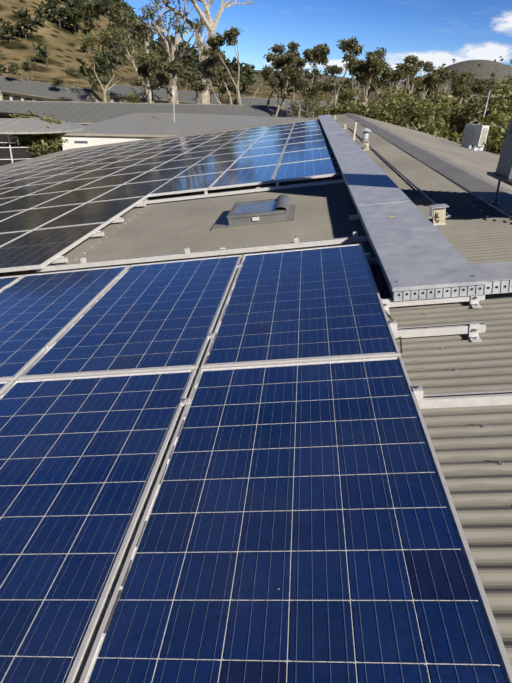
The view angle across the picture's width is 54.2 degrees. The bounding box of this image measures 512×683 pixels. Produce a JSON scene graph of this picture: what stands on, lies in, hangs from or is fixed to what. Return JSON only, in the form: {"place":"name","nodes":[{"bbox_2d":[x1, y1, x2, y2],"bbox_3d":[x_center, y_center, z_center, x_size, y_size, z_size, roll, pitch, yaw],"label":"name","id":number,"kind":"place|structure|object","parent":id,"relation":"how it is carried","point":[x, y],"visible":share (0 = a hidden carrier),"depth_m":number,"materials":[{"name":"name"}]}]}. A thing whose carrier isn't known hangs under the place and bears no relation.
{"place":"outdoors","nodes":[
{"label":"outdoors","id":0,"kind":"place"},
{"bbox_2d":[0,0,511,120],"bbox_3d":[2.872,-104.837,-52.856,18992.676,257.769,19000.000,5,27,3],"label":"terrain","id":1,"kind":"structure","parent":0,"point":[63,46],"depth_m":271.64,"materials":[{"name":"green plant"}]},
{"bbox_2d":[9,113,28,146],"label":"hedge","id":2,"kind":"object","parent":1,"relation":"on","point":[17,117],"depth_m":45.33,"materials":[{"name":"green plant"}]},
{"bbox_2d":[6,59,38,81],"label":"gum tree","id":3,"kind":"object","parent":1,"relation":"on","point":[29,64],"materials":[{"name":"green plant"}]},
{"bbox_2d":[12,110,60,138],"bbox_3d":[-19.519,-18.230,45.410,3.775,5.096,5.639,5,27,3],"label":"hedge","id":4,"kind":"object","parent":1,"relation":"on","point":[28,115],"depth_m":43.88,"materials":[{"name":"green plant"}]},
{"bbox_2d":[14,125,65,155],"bbox_3d":[-18.318,-16.166,42.556,4.610,4.132,4.129,5,27,3],"label":"hedge","id":5,"kind":"object","parent":1,"relation":"on","point":[51,142],"visible":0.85,"depth_m":41.78,"materials":[{"name":"green plant"}]},
{"bbox_2d":[0,112,84,165],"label":"building","id":6,"kind":"structure","parent":1,"relation":"on","point":[11,152],"depth_m":41.18,"materials":[{"name":"grey"}]},
{"bbox_2d":[34,113,66,135],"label":"hedge","id":7,"kind":"object","parent":1,"relation":"on","point":[59,121],"visible":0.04,"depth_m":43.45,"materials":[{"name":"green plant"}]},
{"bbox_2d":[0,76,102,101],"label":"building roof","id":8,"kind":"structure","parent":1,"relation":"on","point":[17,89],"depth_m":100.37,"materials":[{"name":"grey metal"}]},
{"bbox_2d":[51,67,79,90],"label":"gum tree","id":9,"kind":"object","parent":1,"relation":"on","point":[72,72],"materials":[{"name":"green plant"}]},
{"bbox_2d":[90,75,111,101],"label":"gum tree","id":10,"kind":"object","parent":1,"relation":"on","point":[104,79],"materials":[{"name":"green plant"}]},
{"bbox_2d":[77,26,150,101],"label":"gum tree","id":11,"kind":"object","parent":1,"relation":"on","point":[110,34],"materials":[{"name":"green plant"}]},
{"bbox_2d":[112,92,145,102],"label":"bush","id":12,"kind":"object","parent":1,"relation":"on","point":[133,98],"visible":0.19,"depth_m":73.64,"materials":[{"name":"green plant"}]},
{"bbox_2d":[104,2,164,102],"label":"old gum tree","id":13,"kind":"object","parent":1,"relation":"on","point":[132,15],"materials":[{"name":"green plant"}]},
{"bbox_2d":[129,79,142,86],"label":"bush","id":14,"kind":"object","parent":1,"relation":"on","point":[133,83],"visible":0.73,"depth_m":129.71,"materials":[{"name":"green plant"}]},
{"bbox_2d":[137,65,156,102],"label":"gum tree","id":15,"kind":"object","parent":1,"relation":"on","point":[142,70],"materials":[{"name":"green plant"}]},
{"bbox_2d":[67,64,226,102],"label":"fence post and rail","id":16,"kind":"object","parent":1,"relation":"on","point":[128,78],"visible":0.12,"depth_m":227.67,"materials":[{"name":"wood"}]},
{"bbox_2d":[137,52,160,102],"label":"gum tree","id":17,"kind":"object","parent":1,"relation":"on","point":[151,61],"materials":[{"name":"green plant"}]},
{"bbox_2d":[106,84,223,103],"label":"building roof","id":18,"kind":"structure","parent":1,"relation":"on","point":[117,93],"depth_m":117.89,"materials":[{"name":"grey metal"}]},
{"bbox_2d":[125,0,208,103],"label":"old gum tree","id":19,"kind":"object","parent":1,"relation":"on","point":[159,30],"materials":[{"name":"plant"}]},
{"bbox_2d":[0,100,337,124],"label":"building roof","id":20,"kind":"structure","parent":1,"relation":"on","point":[84,113],"depth_m":61.62,"materials":[{"name":"grey metal"}]},
{"bbox_2d":[149,61,192,103],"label":"gum tree","id":21,"kind":"object","parent":1,"relation":"on","point":[158,78],"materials":[{"name":"green plant"}]},
{"bbox_2d":[56,113,307,150],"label":"building","id":22,"kind":"structure","parent":1,"relation":"on","point":[133,127],"depth_m":51.41,"materials":[{"name":"metal"}]},
{"bbox_2d":[180,78,191,90],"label":"gum tree","id":23,"kind":"object","parent":1,"relation":"on","point":[183,81],"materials":[{"name":"green plant"}]},
{"bbox_2d":[186,66,206,103],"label":"gum tree","id":24,"kind":"object","parent":1,"relation":"on","point":[198,83],"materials":[{"name":"green plant"}]},
{"bbox_2d":[151,0,254,103],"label":"old gum tree","id":25,"kind":"object","parent":1,"relation":"on","point":[204,97],"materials":[{"name":"beige plant"}]},
{"bbox_2d":[209,76,216,91],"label":"gum tree","id":26,"kind":"object","parent":1,"relation":"on","point":[213,79],"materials":[{"name":"green plant"}]},
{"bbox_2d":[200,58,229,103],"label":"gum tree","id":27,"kind":"object","parent":1,"relation":"on","point":[210,66],"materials":[{"name":"green plant"}]},
{"bbox_2d":[200,47,232,104],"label":"gum tree","id":28,"kind":"object","parent":1,"relation":"on","point":[211,54],"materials":[{"name":"green plant"}]},
{"bbox_2d":[204,26,243,104],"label":"gum tree","id":29,"kind":"object","parent":1,"relation":"on","point":[214,43],"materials":[{"name":"green plant"}]},
{"bbox_2d":[219,70,237,104],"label":"gum tree","id":30,"kind":"object","parent":1,"relation":"on","point":[234,74],"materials":[{"name":"green plant"}]},
{"bbox_2d":[225,75,242,104],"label":"gum tree","id":31,"kind":"object","parent":1,"relation":"on","point":[230,85],"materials":[{"name":"green plant"}]},
{"bbox_2d":[0,0,511,107],"bbox_3d":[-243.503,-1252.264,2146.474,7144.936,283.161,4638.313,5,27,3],"label":"hill trees","id":32,"kind":"object","parent":1,"relation":"on","point":[190,58],"materials":[{"name":"green plant"}]},
{"bbox_2d":[253,66,272,97],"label":"gum tree","id":33,"kind":"object","parent":1,"relation":"on","point":[264,73],"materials":[{"name":"green plant"}]},
{"bbox_2d":[172,86,358,121],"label":"yard light poles","id":34,"kind":"object","parent":1,"relation":"on","point":[355,97],"visible":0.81,"depth_m":54.67,"materials":[{"name":"metal"}]},
{"bbox_2d":[265,70,281,98],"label":"gum tree","id":35,"kind":"object","parent":1,"relation":"on","point":[269,73],"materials":[{"name":"green plant"}]},
{"bbox_2d":[263,52,293,104],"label":"gum tree","id":36,"kind":"object","parent":1,"relation":"on","point":[270,56],"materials":[{"name":"green plant"}]},
{"bbox_2d":[266,64,293,116],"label":"gum tree","id":37,"kind":"object","parent":1,"relation":"on","point":[275,79],"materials":[{"name":"green plant"}]},
{"bbox_2d":[268,41,300,103],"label":"gum tree","id":38,"kind":"object","parent":1,"relation":"on","point":[292,45],"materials":[{"name":"green plant"}]},
{"bbox_2d":[233,97,340,106],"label":"building roof","id":39,"kind":"structure","parent":1,"relation":"on","point":[252,101],"depth_m":106.22,"materials":[{"name":"grey metal"}]},
{"bbox_2d":[270,51,306,116],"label":"gum tree","id":40,"kind":"object","parent":1,"relation":"on","point":[288,57],"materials":[{"name":"green plant"}]},
{"bbox_2d":[281,57,308,117],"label":"gum tree","id":41,"kind":"object","parent":1,"relation":"on","point":[298,81],"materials":[{"name":"green plant"}]},
{"bbox_2d":[289,85,330,117],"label":"bush","id":42,"kind":"object","parent":1,"relation":"on","point":[313,99],"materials":[{"name":"green plant"}]},
{"bbox_2d":[304,69,319,97],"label":"gum tree","id":43,"kind":"object","parent":1,"relation":"on","point":[309,75],"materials":[{"name":"green plant"}]},
{"bbox_2d":[301,48,328,113],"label":"gum tree","id":44,"kind":"object","parent":1,"relation":"on","point":[306,53],"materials":[{"name":"green plant"}]},
{"bbox_2d":[316,78,343,106],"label":"gum tree","id":45,"kind":"object","parent":1,"relation":"on","point":[325,84],"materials":[{"name":"green plant"}]},
{"bbox_2d":[323,65,343,101],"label":"gum tree","id":46,"kind":"object","parent":1,"relation":"on","point":[334,69],"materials":[{"name":"green plant"}]},
{"bbox_2d":[309,36,364,104],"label":"gum tree","id":47,"kind":"object","parent":1,"relation":"on","point":[320,52],"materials":[{"name":"green plant"}]},
{"bbox_2d":[315,97,365,116],"bbox_3d":[7.298,-18.184,46.157,5.158,7.899,6.117,5,27,3],"label":"bush","id":48,"kind":"object","parent":1,"relation":"on","point":[342,109],"visible":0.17,"depth_m":43.85,"materials":[{"name":"green plant"}]},
{"bbox_2d":[337,87,362,110],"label":"bush","id":49,"kind":"object","parent":1,"relation":"on","point":[347,94],"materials":[{"name":"green plant"}]},
{"bbox_2d":[343,59,366,90],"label":"gum tree","id":50,"kind":"object","parent":1,"relation":"on","point":[349,65],"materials":[{"name":"green plant"}]},
{"bbox_2d":[352,65,372,101],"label":"gum tree","id":51,"kind":"object","parent":1,"relation":"on","point":[362,73],"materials":[{"name":"green plant"}]},
{"bbox_2d":[349,54,385,111],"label":"gum tree","id":52,"kind":"object","parent":1,"relation":"on","point":[374,64],"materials":[{"name":"green plant"}]},
{"bbox_2d":[365,47,387,107],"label":"gum tree","id":53,"kind":"object","parent":1,"relation":"on","point":[378,52],"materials":[{"name":"green plant"}]},
{"bbox_2d":[347,89,412,126],"bbox_3d":[9.303,-14.823,38.935,5.528,8.663,8.746,-9,30,-24],"label":"bush","id":54,"kind":"object","parent":1,"relation":"on","point":[373,110],"depth_m":35.89,"materials":[{"name":"green plant"}]},
{"bbox_2d":[368,80,395,121],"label":"gum tree","id":55,"kind":"object","parent":1,"relation":"on","point":[394,87],"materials":[{"name":"green plant"}]},
{"bbox_2d":[363,67,407,113],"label":"gum tree","id":56,"kind":"object","parent":1,"relation":"on","point":[390,73],"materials":[{"name":"green plant"}]},
{"bbox_2d":[390,63,414,91],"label":"gum tree","id":57,"kind":"object","parent":1,"relation":"on","point":[405,67],"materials":[{"name":"green plant"}]},
{"bbox_2d":[377,87,432,127],"bbox_3d":[12.393,-16.228,41.895,6.298,8.830,5.964,5,27,3],"label":"bush","id":58,"kind":"object","parent":1,"relation":"on","point":[382,96],"visible":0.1,"depth_m":40.39,"materials":[{"name":"green plant"}]},
{"bbox_2d":[398,76,424,93],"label":"gum tree","id":59,"kind":"object","parent":1,"relation":"on","point":[419,86],"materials":[{"name":"green plant"}]},
{"bbox_2d":[403,55,421,100],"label":"gum tree","id":60,"kind":"object","parent":1,"relation":"on","point":[410,59],"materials":[{"name":"green plant"}]},
{"bbox_2d":[403,76,421,124],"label":"gum tree","id":61,"kind":"object","parent":1,"relation":"on","point":[418,78],"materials":[{"name":"green plant"}]},
{"bbox_2d":[387,90,458,126],"bbox_3d":[11.488,-13.894,37.221,5.898,8.801,4.701,5,27,3],"label":"bush","id":62,"kind":"object","parent":1,"relation":"on","point":[426,100],"depth_m":34.78,"materials":[{"name":"green plant"}]},
{"bbox_2d":[402,112,455,139],"bbox_3d":[8.895,-8.338,27.261,4.902,7.616,6.352,5,27,3],"label":"bush","id":63,"kind":"object","parent":1,"relation":"on","point":[431,127],"visible":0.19,"depth_m":26.05,"materials":[{"name":"green plant"}]},
{"bbox_2d":[417,60,443,99],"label":"gum tree","id":64,"kind":"object","parent":1,"relation":"on","point":[428,67],"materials":[{"name":"green plant"}]},
{"bbox_2d":[421,67,451,97],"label":"gum tree","id":65,"kind":"object","parent":1,"relation":"on","point":[433,79],"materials":[{"name":"green plant"}]},
{"bbox_2d":[439,68,458,98],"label":"gum tree","id":66,"kind":"object","parent":1,"relation":"on","point":[454,74],"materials":[{"name":"green plant"}]},
{"bbox_2d":[411,93,510,137],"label":"bush","id":67,"kind":"object","parent":1,"relation":"on","point":[437,109],"depth_m":30.63,"materials":[{"name":"green plant"}]},
{"bbox_2d":[450,76,477,130],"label":"gum tree","id":68,"kind":"object","parent":1,"relation":"on","point":[462,87],"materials":[{"name":"green plant"}]},
{"bbox_2d":[452,83,475,108],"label":"gum tree","id":69,"kind":"object","parent":1,"relation":"on","point":[467,97],"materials":[{"name":"green plant"}]},
{"bbox_2d":[448,103,480,137],"bbox_3d":[14.932,-12.132,30.081,5.668,4.245,7.417,-11,30,-26],"label":"bush","id":70,"kind":"object","parent":1,"relation":"on","point":[456,124],"visible":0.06,"depth_m":30.28,"materials":[{"name":"green plant"}]},
{"bbox_2d":[456,72,488,128],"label":"gum tree","id":71,"kind":"object","parent":1,"relation":"on","point":[480,87],"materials":[{"name":"green plant"}]},
{"bbox_2d":[435,110,510,153],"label":"bush","id":72,"kind":"object","parent":1,"relation":"on","point":[459,138],"visible":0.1,"depth_m":24.25,"materials":[{"name":"green plant"}]},
{"bbox_2d":[471,78,496,103],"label":"gum tree","id":73,"kind":"object","parent":1,"relation":"on","point":[492,83],"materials":[{"name":"green plant"}]},
{"bbox_2d":[458,84,511,131],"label":"bush","id":74,"kind":"object","parent":1,"relation":"on","point":[503,106],"visible":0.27,"depth_m":27.75,"materials":[{"name":"green plant"}]},
{"bbox_2d":[473,114,511,153],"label":"bush","id":75,"kind":"object","parent":1,"relation":"on","point":[501,134],"visible":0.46,"depth_m":21.43,"materials":[{"name":"green plant"}]},
{"bbox_2d":[487,75,511,102],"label":"bush","id":76,"kind":"object","parent":1,"relation":"on","point":[508,89],"depth_m":47.25,"materials":[{"name":"green plant"}]},
{"bbox_2d":[109,0,511,80],"label":"sky","id":77,"kind":"structure","parent":0,"point":[438,32],"materials":[{"name":"blue"}]},
{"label":"building walls","id":78,"kind":"object","parent":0,"visible":0},
{"bbox_2d":[67,113,445,149],"bbox_3d":[0.122,-3.219,11.565,24.238,2.914,33.100,5,27,3],"label":"roof barge","id":79,"kind":"object","parent":78,"relation":"on","point":[240,127],"visible":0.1,"depth_m":26.17},
{"bbox_2d":[0,114,511,665],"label":"roof","id":80,"kind":"structure","parent":79,"relation":"on","point":[470,452],"depth_m":3.73,"materials":[{"name":"grey metal"}]},
{"bbox_2d":[211,194,295,230],"bbox_3d":[0.004,-1.577,6.081,0.948,0.315,0.930,5,27,3],"label":"skylight","id":81,"kind":"object","parent":80,"relation":"on","point":[280,209],"visible":0.98,"depth_m":5.79,"materials":[{"name":"grey paint"}]},
{"bbox_2d":[3,121,511,410],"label":"mounting rails","id":82,"kind":"object","parent":80,"relation":"on","point":[473,330],"visible":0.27,"depth_m":3.14,"materials":[{"name":"metal"}]},
{"bbox_2d":[0,125,271,272],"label":"solar panels","id":83,"kind":"object","parent":82,"relation":"on","point":[52,209],"visible":1,"depth_m":9.91,"materials":[{"name":"glass"}]},
{"bbox_2d":[0,244,511,682],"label":"solar panels","id":84,"kind":"object","parent":82,"relation":"on","point":[151,531],"visible":1,"depth_m":1.73,"materials":[{"name":"glass"}]},
{"bbox_2d":[16,117,511,464],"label":"roof screws","id":85,"kind":"object","parent":80,"relation":"on","point":[484,426],"visible":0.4,"depth_m":6.64,"materials":[{"name":"grey metal"}]},
{"bbox_2d":[209,120,336,189],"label":"solar panels","id":86,"kind":"object","parent":80,"relation":"on","point":[287,152],"visible":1,"depth_m":10.18,"materials":[{"name":"glass"}]},
{"bbox_2d":[353,122,356,140],"bbox_3d":[2.504,-5.321,12.739,0.133,0.462,0.136,5,27,3],"label":"vent pipe","id":87,"kind":"object","parent":80,"relation":"on","point":[354,130],"visible":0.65,"depth_m":12.70,"materials":[{"name":"white plastic"}]},
{"bbox_2d":[360,128,371,142],"bbox_3d":[2.680,-5.041,12.244,0.299,0.345,0.299,5,27,3],"label":"flue cowl","id":88,"kind":"object","parent":80,"relation":"on","point":[365,135],"visible":0.83,"depth_m":12.19,"materials":[{"name":"metal"}]},
{"bbox_2d":[331,156,401,352],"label":"panel cables","id":89,"kind":"object","parent":80,"relation":"on","point":[382,296],"visible":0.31,"depth_m":3.07,"materials":[{"name":"black plastic"}]},
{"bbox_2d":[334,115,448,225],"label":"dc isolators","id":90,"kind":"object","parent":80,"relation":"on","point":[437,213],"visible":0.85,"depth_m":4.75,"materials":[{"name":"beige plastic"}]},
{"bbox_2d":[347,128,451,218],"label":"roof conduits","id":91,"kind":"object","parent":80,"relation":"on","point":[422,192],"visible":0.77,"depth_m":6.92,"materials":[{"name":"grey"}]},
{"bbox_2d":[318,114,511,300],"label":"cable tray","id":92,"kind":"object","parent":80,"relation":"on","point":[411,234],"visible":0.96,"depth_m":3.85,"materials":[{"name":"metal"}]},
{"bbox_2d":[346,113,511,219],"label":"ridge cap","id":93,"kind":"object","parent":80,"relation":"on","point":[483,186],"visible":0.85,"depth_m":7.21,"materials":[{"name":"grey metal"}]},
{"bbox_2d":[358,115,511,189],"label":"roof","id":94,"kind":"structure","parent":79,"relation":"on","point":[482,164],"depth_m":13.65,"materials":[{"name":"grey metal"}]},
{"bbox_2d":[461,124,488,150],"bbox_3d":[8.148,-7.593,18.630,0.440,0.870,1.328,-8,29,-22],"label":"outdoor air conditioner","id":95,"kind":"object","parent":94,"relation":"on","point":[475,135],"visible":1,"depth_m":18.46,"materials":[{"name":"grey paint"}]},
{"bbox_2d":[470,91,490,124],"bbox_3d":[11.245,-10.613,24.387,2.784,2.850,2.077,5,27,3],"label":"tv antenna","id":96,"kind":"object","parent":94,"relation":"on","point":[488,96],"visible":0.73,"depth_m":24.58,"materials":[{"name":"metal"}]},
{"bbox_2d":[487,116,511,204],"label":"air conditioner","id":97,"kind":"object","parent":94,"relation":"on","point":[503,173],"visible":0.92,"depth_m":4.93,"materials":[{"name":"grey paint"}]}
]}

